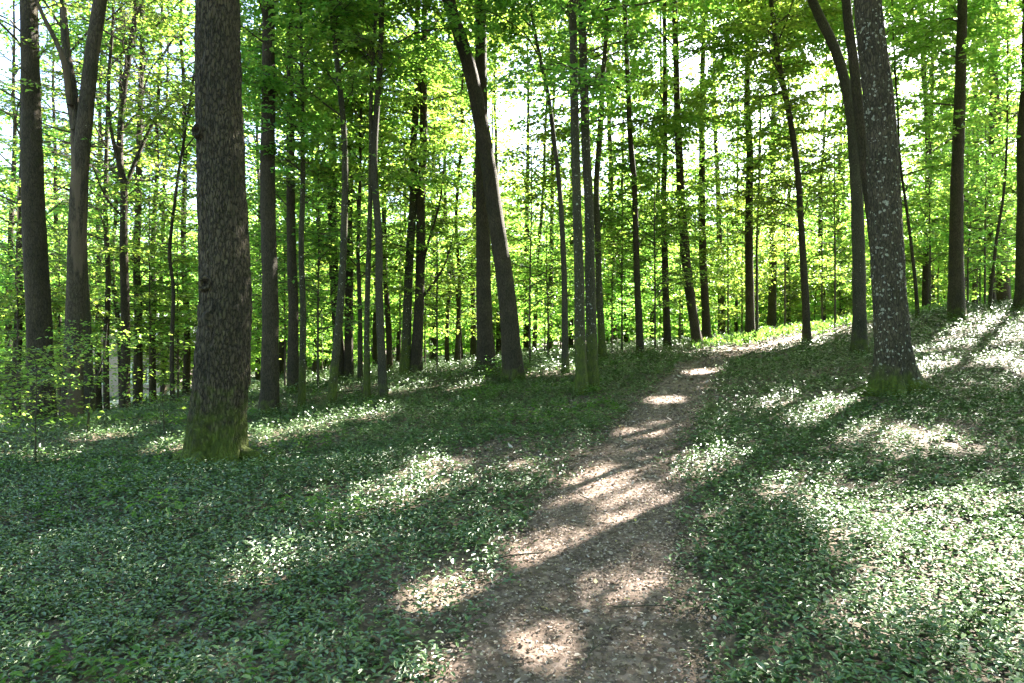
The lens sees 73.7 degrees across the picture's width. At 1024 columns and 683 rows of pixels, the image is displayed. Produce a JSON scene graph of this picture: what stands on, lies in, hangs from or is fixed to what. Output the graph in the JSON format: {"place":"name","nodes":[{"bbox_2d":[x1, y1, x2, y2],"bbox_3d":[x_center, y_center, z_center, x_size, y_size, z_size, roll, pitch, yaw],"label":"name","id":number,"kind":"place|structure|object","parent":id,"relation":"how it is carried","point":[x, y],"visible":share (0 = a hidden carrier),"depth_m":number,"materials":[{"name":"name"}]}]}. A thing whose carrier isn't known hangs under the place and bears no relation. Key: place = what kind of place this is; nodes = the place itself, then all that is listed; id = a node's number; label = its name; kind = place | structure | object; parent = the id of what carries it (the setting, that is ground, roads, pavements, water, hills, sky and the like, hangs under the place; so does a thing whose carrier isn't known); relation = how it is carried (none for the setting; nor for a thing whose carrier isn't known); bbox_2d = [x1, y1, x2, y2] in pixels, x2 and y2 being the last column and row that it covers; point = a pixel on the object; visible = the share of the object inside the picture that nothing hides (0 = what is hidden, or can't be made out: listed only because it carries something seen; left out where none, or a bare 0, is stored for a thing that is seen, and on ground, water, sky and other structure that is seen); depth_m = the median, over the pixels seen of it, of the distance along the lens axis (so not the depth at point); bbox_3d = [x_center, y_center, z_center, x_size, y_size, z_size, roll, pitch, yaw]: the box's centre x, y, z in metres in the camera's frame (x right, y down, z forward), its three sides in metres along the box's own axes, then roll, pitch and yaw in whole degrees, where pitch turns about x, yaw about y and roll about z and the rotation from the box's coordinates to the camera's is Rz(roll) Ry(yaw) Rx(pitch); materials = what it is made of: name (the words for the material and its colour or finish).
{"place":"outdoors","nodes":[
{"label":"outdoors","id":0,"kind":"place"},
{"bbox_2d":[0,0,1021,342],"label":"sky","id":1,"kind":"structure","parent":0,"point":[4,64],"materials":[{"name":"white"}]},
{"bbox_2d":[0,309,1023,682],"bbox_3d":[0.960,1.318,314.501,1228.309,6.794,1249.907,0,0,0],"label":"ground","id":2,"kind":"structure","parent":0,"point":[682,623],"depth_m":4.83,"materials":[{"name":"green plant"}]},
{"bbox_2d":[0,348,81,431],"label":"sapling","id":3,"kind":"object","parent":2,"relation":"on","point":[25,376],"visible":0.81,"depth_m":9.34,"materials":[{"name":"green plant"}]},
{"bbox_2d":[0,169,119,422],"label":"young tree","id":4,"kind":"object","parent":2,"relation":"on","point":[16,307],"visible":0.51,"depth_m":16.98,"materials":[{"name":"green plant"}]},
{"bbox_2d":[0,0,119,419],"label":"tree","id":5,"kind":"object","parent":2,"relation":"on","point":[13,50],"visible":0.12,"depth_m":29.95,"materials":[{"name":"green plant"}]},
{"bbox_2d":[0,345,123,463],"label":"sapling","id":6,"kind":"object","parent":2,"relation":"on","point":[68,414],"visible":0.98,"depth_m":8.68,"materials":[{"name":"green plant"}]},
{"bbox_2d":[0,0,124,424],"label":"tree","id":7,"kind":"object","parent":2,"relation":"on","point":[38,308],"visible":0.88,"depth_m":13.35,"materials":[{"name":"brown plant"}]},
{"bbox_2d":[0,330,130,414],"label":"sapling","id":8,"kind":"object","parent":2,"relation":"on","point":[33,352],"visible":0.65,"depth_m":11.62,"materials":[{"name":"green plant"}]},
{"bbox_2d":[0,4,154,412],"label":"slender tree","id":9,"kind":"object","parent":2,"relation":"on","point":[8,194],"visible":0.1,"depth_m":30.33,"materials":[{"name":"green plant"}]},
{"bbox_2d":[3,0,155,423],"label":"tree","id":10,"kind":"object","parent":2,"relation":"on","point":[82,116],"visible":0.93,"depth_m":12.90,"materials":[{"name":"brown plant"}]},
{"bbox_2d":[0,228,169,403],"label":"young tree","id":11,"kind":"object","parent":2,"relation":"on","point":[5,296],"visible":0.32,"depth_m":18.71,"materials":[{"name":"green plant"}]},
{"bbox_2d":[0,0,176,420],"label":"slender tree","id":12,"kind":"object","parent":2,"relation":"on","point":[57,207],"visible":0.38,"depth_m":18.93,"materials":[{"name":"green plant"}]},
{"bbox_2d":[0,0,190,412],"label":"tree","id":13,"kind":"object","parent":2,"relation":"on","point":[88,368],"visible":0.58,"depth_m":16.43,"materials":[{"name":"green plant"}]},
{"bbox_2d":[0,0,192,410],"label":"slender tree","id":14,"kind":"object","parent":2,"relation":"on","point":[98,393],"visible":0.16,"depth_m":26.88,"materials":[{"name":"green plant"}]},
{"bbox_2d":[1,0,196,410],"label":"tree","id":15,"kind":"object","parent":2,"relation":"on","point":[123,263],"visible":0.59,"depth_m":17.92,"materials":[{"name":"green plant"}]},
{"bbox_2d":[0,0,197,406],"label":"slender tree","id":16,"kind":"object","parent":2,"relation":"on","point":[138,362],"visible":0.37,"depth_m":20.90,"materials":[{"name":"green plant"}]},
{"bbox_2d":[4,0,196,404],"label":"slender tree","id":17,"kind":"object","parent":2,"relation":"on","point":[150,154],"visible":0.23,"depth_m":21.94,"materials":[{"name":"green plant"}]},
{"bbox_2d":[16,312,188,438],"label":"sapling","id":18,"kind":"object","parent":2,"relation":"on","point":[137,341],"visible":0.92,"depth_m":10.59,"materials":[{"name":"green plant"}]},
{"bbox_2d":[48,172,198,404],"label":"young tree","id":19,"kind":"object","parent":2,"relation":"on","point":[166,317],"visible":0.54,"depth_m":19.97,"materials":[{"name":"green plant"}]},
{"bbox_2d":[0,0,252,411],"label":"slender tree","id":20,"kind":"object","parent":2,"relation":"on","point":[107,248],"visible":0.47,"depth_m":18.94,"materials":[{"name":"green plant"}]},
{"bbox_2d":[43,0,252,401],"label":"slender tree","id":21,"kind":"object","parent":2,"relation":"on","point":[153,380],"visible":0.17,"depth_m":22.94,"materials":[{"name":"green plant"}]},
{"bbox_2d":[104,207,198,398],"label":"young tree","id":22,"kind":"object","parent":2,"relation":"on","point":[181,306],"visible":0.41,"depth_m":20.82,"materials":[{"name":"green plant"}]},
{"bbox_2d":[59,0,252,394],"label":"slender tree","id":23,"kind":"object","parent":2,"relation":"on","point":[163,386],"visible":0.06,"depth_m":29.93,"materials":[{"name":"green plant"}]},
{"bbox_2d":[96,0,285,407],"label":"slender tree","id":24,"kind":"object","parent":2,"relation":"on","point":[158,116],"visible":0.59,"depth_m":16.54,"materials":[{"name":"green plant"}]},
{"bbox_2d":[112,0,282,394],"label":"slender tree","id":25,"kind":"object","parent":2,"relation":"on","point":[186,364],"visible":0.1,"depth_m":23.93,"materials":[{"name":"green plant"}]},
{"bbox_2d":[104,160,309,350],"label":"young tree","id":26,"kind":"object","parent":2,"relation":"on","point":[255,332],"visible":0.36,"depth_m":18.60,"materials":[{"name":"green plant"}]},
{"bbox_2d":[166,0,278,477],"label":"tree","id":27,"kind":"object","parent":2,"relation":"on","point":[217,425],"visible":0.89,"depth_m":7.86,"materials":[{"name":"brown plant"}]},
{"bbox_2d":[124,1,353,381],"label":"slender tree","id":28,"kind":"object","parent":2,"relation":"on","point":[257,375],"visible":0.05,"depth_m":28.82,"materials":[{"name":"green plant"}]},
{"bbox_2d":[186,0,362,416],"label":"tree","id":29,"kind":"object","parent":2,"relation":"on","point":[269,396],"visible":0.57,"depth_m":13.38,"materials":[{"name":"brown plant"}]},
{"bbox_2d":[186,231,383,386],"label":"young tree","id":30,"kind":"object","parent":2,"relation":"on","point":[285,316],"visible":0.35,"depth_m":19.98,"materials":[{"name":"green plant"}]},
{"bbox_2d":[190,0,392,410],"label":"slender tree","id":31,"kind":"object","parent":2,"relation":"on","point":[299,127],"visible":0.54,"depth_m":13.91,"materials":[{"name":"green plant"}]},
{"bbox_2d":[240,0,391,393],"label":"slender tree","id":32,"kind":"object","parent":2,"relation":"on","point":[293,351],"visible":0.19,"depth_m":16.89,"materials":[{"name":"green plant"}]},
{"bbox_2d":[240,4,409,375],"bbox_3d":[-7.652,-8.937,27.594,7.920,21.268,8.959,0,0,39],"label":"slender tree","id":33,"kind":"object","parent":2,"relation":"on","point":[314,365],"visible":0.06,"depth_m":27.45,"materials":[{"name":"green plant"}]},
{"bbox_2d":[241,0,422,410],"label":"slender tree","id":34,"kind":"object","parent":2,"relation":"on","point":[334,369],"visible":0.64,"depth_m":13.62,"materials":[{"name":"green plant"}]},
{"bbox_2d":[251,156,417,385],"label":"young tree","id":35,"kind":"object","parent":2,"relation":"on","point":[317,283],"visible":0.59,"depth_m":17.92,"materials":[{"name":"green plant"}]},
{"bbox_2d":[240,2,445,380],"bbox_3d":[-5.383,-8.517,19.881,7.836,19.935,6.788,0,0,0],"label":"tree","id":36,"kind":"object","parent":2,"relation":"on","point":[341,357],"visible":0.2,"depth_m":19.49,"materials":[{"name":"green plant"}]},
{"bbox_2d":[246,0,467,402],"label":"slender tree","id":37,"kind":"object","parent":2,"relation":"on","point":[372,36],"visible":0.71,"depth_m":13.93,"materials":[{"name":"green plant"}]},
{"bbox_2d":[252,0,462,381],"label":"slender tree","id":38,"kind":"object","parent":2,"relation":"on","point":[348,356],"visible":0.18,"depth_m":19.87,"materials":[{"name":"green plant"}]},
{"bbox_2d":[240,0,490,382],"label":"slender tree","id":39,"kind":"object","parent":2,"relation":"on","point":[437,179],"visible":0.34,"depth_m":17.94,"materials":[{"name":"green plant"}]},
{"bbox_2d":[280,5,468,371],"bbox_3d":[-5.046,-8.713,23.138,6.836,20.100,6.163,0,0,39],"label":"slender tree","id":40,"kind":"object","parent":2,"relation":"on","point":[389,357],"visible":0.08,"depth_m":22.92,"materials":[{"name":"green plant"}]},
{"bbox_2d":[252,0,498,376],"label":"slender tree","id":41,"kind":"object","parent":2,"relation":"on","point":[405,358],"visible":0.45,"depth_m":18.90,"materials":[{"name":"green plant"}]},
{"bbox_2d":[264,0,493,399],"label":"slender tree","id":42,"kind":"object","parent":2,"relation":"on","point":[382,372],"visible":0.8,"depth_m":13.93,"materials":[{"name":"green plant"}]},
{"bbox_2d":[311,0,507,375],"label":"tree","id":43,"kind":"object","parent":2,"relation":"on","point":[416,362],"visible":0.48,"depth_m":18.89,"materials":[{"name":"green plant"}]},
{"bbox_2d":[370,228,472,364],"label":"young tree","id":44,"kind":"object","parent":2,"relation":"on","point":[426,302],"visible":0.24,"depth_m":23.99,"materials":[{"name":"green plant"}]},
{"bbox_2d":[378,148,504,366],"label":"young tree","id":45,"kind":"object","parent":2,"relation":"on","point":[454,244],"visible":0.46,"depth_m":19.84,"materials":[{"name":"green plant"}]},
{"bbox_2d":[385,224,518,365],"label":"young tree","id":46,"kind":"object","parent":2,"relation":"on","point":[473,321],"visible":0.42,"depth_m":21.89,"materials":[{"name":"green plant"}]},
{"bbox_2d":[364,0,543,362],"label":"slender tree","id":47,"kind":"object","parent":2,"relation":"on","point":[456,355],"visible":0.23,"depth_m":23.75,"materials":[{"name":"green plant"}]},
{"bbox_2d":[390,0,530,363],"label":"slender tree","id":48,"kind":"object","parent":2,"relation":"on","point":[446,357],"visible":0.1,"depth_m":24.93,"materials":[{"name":"green plant"}]},
{"bbox_2d":[421,0,524,382],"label":"tree","id":49,"kind":"object","parent":2,"relation":"on","point":[512,363],"visible":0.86,"depth_m":14.85,"materials":[{"name":"brown plant"}]},
{"bbox_2d":[443,0,504,376],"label":"tree","id":50,"kind":"object","parent":2,"relation":"on","point":[485,342],"visible":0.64,"depth_m":15.86,"materials":[{"name":"brown plant"}]},
{"bbox_2d":[394,1,568,358],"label":"slender tree","id":51,"kind":"object","parent":2,"relation":"on","point":[473,343],"visible":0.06,"depth_m":30.88,"materials":[{"name":"green plant"}]},
{"bbox_2d":[0,17,1019,389],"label":"distant wood","id":52,"kind":"object","parent":2,"relation":"on","point":[630,335],"visible":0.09,"depth_m":43.31,"materials":[{"name":"green plant"}]},
{"bbox_2d":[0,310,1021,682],"bbox_3d":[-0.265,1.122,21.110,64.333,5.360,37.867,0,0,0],"label":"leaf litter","id":53,"kind":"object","parent":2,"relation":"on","point":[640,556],"visible":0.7,"depth_m":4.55,"materials":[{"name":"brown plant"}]},
{"bbox_2d":[0,296,1023,682],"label":"ground cover","id":54,"kind":"object","parent":2,"relation":"on","point":[76,536],"visible":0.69,"depth_m":5.26,"materials":[{"name":"green plant"}]},
{"bbox_2d":[443,3,580,353],"bbox_3d":[-0.909,-9.526,34.384,7.166,21.204,9.086,0,0,40],"label":"slender tree","id":55,"kind":"object","parent":2,"relation":"on","point":[498,343],"visible":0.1,"depth_m":33.94,"materials":[{"name":"green plant"}]},
{"bbox_2d":[450,107,607,362],"bbox_3d":[0.539,-2.856,18.817,4.478,7.153,4.930,0,0,0],"label":"young tree","id":56,"kind":"object","parent":2,"relation":"on","point":[532,172],"visible":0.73,"depth_m":18.70,"materials":[{"name":"green plant"}]},
{"bbox_2d":[473,197,585,357],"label":"young tree","id":57,"kind":"object","parent":2,"relation":"on","point":[547,314],"visible":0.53,"depth_m":21.82,"materials":[{"name":"green plant"}]},
{"bbox_2d":[457,1,622,350],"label":"tree","id":58,"kind":"object","parent":2,"relation":"on","point":[526,344],"visible":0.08,"depth_m":35.89,"materials":[{"name":"green plant"}]},
{"bbox_2d":[492,253,596,352],"bbox_3d":[1.325,-1.409,26.520,4.436,4.051,4.668,0,0,0],"label":"bush","id":59,"kind":"object","parent":2,"relation":"on","point":[526,320],"visible":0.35,"depth_m":26.75,"materials":[{"name":"green plant"}]},
{"bbox_2d":[439,0,669,373],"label":"slender tree","id":60,"kind":"object","parent":2,"relation":"on","point":[500,27],"visible":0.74,"depth_m":14.82,"materials":[{"name":"green plant"}]},
{"bbox_2d":[494,4,630,351],"bbox_3d":[2.223,-8.909,27.686,6.318,19.417,6.728,0,0,0],"label":"slender tree","id":61,"kind":"object","parent":2,"relation":"on","point":[552,169],"visible":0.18,"depth_m":27.68,"materials":[{"name":"green plant"}]},
{"bbox_2d":[484,0,642,395],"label":"slender tree","id":62,"kind":"object","parent":2,"relation":"on","point":[581,373],"visible":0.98,"depth_m":11.91,"materials":[{"name":"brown plant"}]},
{"bbox_2d":[468,0,727,359],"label":"slender tree","id":63,"kind":"object","parent":2,"relation":"on","point":[602,347],"visible":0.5,"depth_m":18.95,"materials":[{"name":"green plant"}]},
{"bbox_2d":[539,262,661,341],"bbox_3d":[3.321,-1.416,25.701,4.342,3.672,4.579,0,0,-42],"label":"bush","id":64,"kind":"object","parent":2,"relation":"on","point":[608,311],"visible":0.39,"depth_m":25.50,"materials":[{"name":"green plant"}]},
{"bbox_2d":[514,1,694,344],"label":"tree","id":65,"kind":"object","parent":2,"relation":"on","point":[611,179],"visible":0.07,"depth_m":29.88,"materials":[{"name":"green plant"}]},
{"bbox_2d":[491,0,729,391],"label":"slender tree","id":66,"kind":"object","parent":2,"relation":"on","point":[591,337],"visible":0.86,"depth_m":12.24,"materials":[{"name":"green plant"}]},
{"bbox_2d":[540,128,713,353],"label":"young tree","id":67,"kind":"object","parent":2,"relation":"on","point":[644,204],"visible":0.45,"depth_m":21.59,"materials":[{"name":"green plant"}]},
{"bbox_2d":[515,0,758,356],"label":"slender tree","id":68,"kind":"object","parent":2,"relation":"on","point":[632,167],"visible":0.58,"depth_m":19.43,"materials":[{"name":"green plant"}]},
{"bbox_2d":[582,149,731,354],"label":"young tree","id":69,"kind":"object","parent":2,"relation":"on","point":[681,281],"visible":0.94,"depth_m":19.75,"materials":[{"name":"green plant"}]},
{"bbox_2d":[591,0,746,349],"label":"slender tree","id":70,"kind":"object","parent":2,"relation":"on","point":[666,313],"visible":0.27,"depth_m":22.88,"materials":[{"name":"green plant"}]},
{"bbox_2d":[607,248,734,340],"bbox_3d":[6.815,-1.975,28.696,5.110,4.319,5.311,0,0,0],"label":"bush","id":71,"kind":"object","parent":2,"relation":"on","point":[659,310],"visible":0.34,"depth_m":28.98,"materials":[{"name":"green plant"}]},
{"bbox_2d":[561,0,781,349],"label":"tree","id":72,"kind":"object","parent":2,"relation":"on","point":[695,329],"visible":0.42,"depth_m":21.89,"materials":[{"name":"green plant"}]},
{"bbox_2d":[602,203,744,340],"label":"young tree","id":73,"kind":"object","parent":2,"relation":"on","point":[696,264],"visible":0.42,"depth_m":24.73,"materials":[{"name":"green plant"}]},
{"bbox_2d":[630,4,771,334],"bbox_3d":[8.995,-10.228,32.444,7.300,20.885,7.526,0,0,26],"label":"tree","id":74,"kind":"object","parent":2,"relation":"on","point":[731,299],"visible":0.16,"depth_m":32.86,"materials":[{"name":"green plant"}]},
{"bbox_2d":[619,0,803,344],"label":"slender tree","id":75,"kind":"object","parent":2,"relation":"on","point":[706,323],"visible":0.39,"depth_m":23.86,"materials":[{"name":"green plant"}]},
{"bbox_2d":[669,249,777,333],"bbox_3d":[8.425,-2.019,28.878,4.369,3.866,5.765,0,0,33],"label":"bush","id":76,"kind":"object","parent":2,"relation":"on","point":[724,315],"visible":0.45,"depth_m":28.59,"materials":[{"name":"green plant"}]},
{"bbox_2d":[671,129,787,333],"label":"young tree","id":77,"kind":"object","parent":2,"relation":"on","point":[727,236],"visible":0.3,"depth_m":25.84,"materials":[{"name":"green plant"}]},
{"bbox_2d":[628,0,854,341],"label":"tree","id":78,"kind":"object","parent":2,"relation":"on","point":[749,304],"visible":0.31,"depth_m":22.88,"materials":[{"name":"green plant"}]},
{"bbox_2d":[667,0,851,344],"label":"slender tree","id":79,"kind":"object","parent":2,"relation":"on","point":[798,16],"visible":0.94,"depth_m":18.95,"materials":[{"name":"green plant"}]},
{"bbox_2d":[680,0,843,340],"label":"sapling","id":80,"kind":"object","parent":2,"relation":"on","point":[744,170],"visible":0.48,"depth_m":22.18,"materials":[{"name":"green plant"}]},
{"bbox_2d":[723,27,855,327],"bbox_3d":[11.785,-10.576,29.577,6.370,21.034,5.316,0,0,0],"label":"tree","id":81,"kind":"object","parent":2,"relation":"on","point":[771,314],"visible":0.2,"depth_m":29.84,"materials":[{"name":"green plant"}]},
{"bbox_2d":[730,35,851,324],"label":"slender tree","id":82,"kind":"object","parent":2,"relation":"on","point":[788,233],"visible":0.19,"depth_m":35.16,"materials":[{"name":"green plant"}]},
{"bbox_2d":[737,255,851,325],"bbox_3d":[13.140,-2.166,31.400,4.964,3.697,4.278,0,0,-35],"label":"bush","id":83,"kind":"object","parent":2,"relation":"on","point":[789,306],"visible":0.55,"depth_m":30.95,"materials":[{"name":"green plant"}]},
{"bbox_2d":[766,4,868,321],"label":"slender tree","id":84,"kind":"object","parent":2,"relation":"on","point":[839,200],"visible":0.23,"depth_m":34.90,"materials":[{"name":"green plant"}]},
{"bbox_2d":[781,0,869,355],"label":"slender tree","id":85,"kind":"object","parent":2,"relation":"on","point":[859,335],"visible":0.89,"depth_m":13.92,"materials":[{"name":"brown plant"}]},
{"bbox_2d":[779,247,871,318],"bbox_3d":[15.415,-2.500,31.974,4.419,3.949,5.404,0,0,0],"label":"bush","id":86,"kind":"object","parent":2,"relation":"on","point":[847,302],"visible":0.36,"depth_m":31.99,"materials":[{"name":"green plant"}]},
{"bbox_2d":[757,112,908,328],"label":"young tree","id":87,"kind":"object","parent":2,"relation":"on","point":[835,228],"visible":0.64,"depth_m":20.73,"materials":[{"name":"green plant"}]},
{"bbox_2d":[842,0,869,248],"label":"slender tree","id":88,"kind":"object","parent":2,"relation":"on","point":[855,79],"visible":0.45,"depth_m":11.94,"materials":[{"name":"brown plant"}]},
{"bbox_2d":[752,0,971,265],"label":"slender tree","id":89,"kind":"object","parent":2,"relation":"on","point":[831,69],"visible":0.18,"depth_m":23.75,"materials":[{"name":"green plant"}]},
{"bbox_2d":[850,0,944,400],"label":"tree","id":90,"kind":"object","parent":2,"relation":"on","point":[895,365],"visible":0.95,"depth_m":9.24,"materials":[{"name":"brown plant"}]},
{"bbox_2d":[794,0,1004,317],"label":"sapling","id":91,"kind":"object","parent":2,"relation":"on","point":[947,66],"visible":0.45,"depth_m":19.51,"materials":[{"name":"green plant"}]},
{"bbox_2d":[838,98,985,313],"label":"young tree","id":92,"kind":"object","parent":2,"relation":"on","point":[928,174],"visible":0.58,"depth_m":22.60,"materials":[{"name":"green plant"}]},
{"bbox_2d":[827,0,1021,313],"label":"slender tree","id":93,"kind":"object","parent":2,"relation":"on","point":[925,268],"visible":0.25,"depth_m":25.22,"materials":[{"name":"green plant"}]},
{"bbox_2d":[840,0,1023,321],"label":"tree","id":94,"kind":"object","parent":2,"relation":"on","point":[956,301],"visible":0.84,"depth_m":17.90,"materials":[{"name":"green plant"}]},
{"bbox_2d":[902,161,1016,306],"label":"young tree","id":95,"kind":"object","parent":2,"relation":"on","point":[995,207],"visible":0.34,"depth_m":23.97,"materials":[{"name":"green plant"}]},
{"bbox_2d":[902,0,1021,303],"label":"slender tree","id":96,"kind":"object","parent":2,"relation":"on","point":[1018,12],"visible":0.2,"depth_m":26.61,"materials":[{"name":"green plant"}]},
{"bbox_2d":[902,4,1021,303],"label":"tree","id":97,"kind":"object","parent":2,"relation":"on","point":[1006,290],"visible":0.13,"depth_m":28.83,"materials":[{"name":"green plant"}]},
{"bbox_2d":[905,0,1023,309],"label":"sapling","id":98,"kind":"object","parent":2,"relation":"on","point":[1017,53],"visible":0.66,"depth_m":19.97,"materials":[{"name":"green plant"}]},
{"bbox_2d":[919,98,1016,303],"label":"young tree","id":99,"kind":"object","parent":2,"relation":"on","point":[976,197],"visible":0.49,"depth_m":22.00,"materials":[{"name":"green plant"}]},
{"bbox_2d":[931,0,1023,311],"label":"tree","id":100,"kind":"object","parent":2,"relation":"on","point":[1018,298],"visible":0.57,"depth_m":18.44,"materials":[{"name":"green plant"}]},
{"bbox_2d":[438,325,846,682],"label":"path","id":101,"kind":"structure","parent":0,"point":[523,647],"depth_m":4.13,"materials":[{"name":"brown soil"}]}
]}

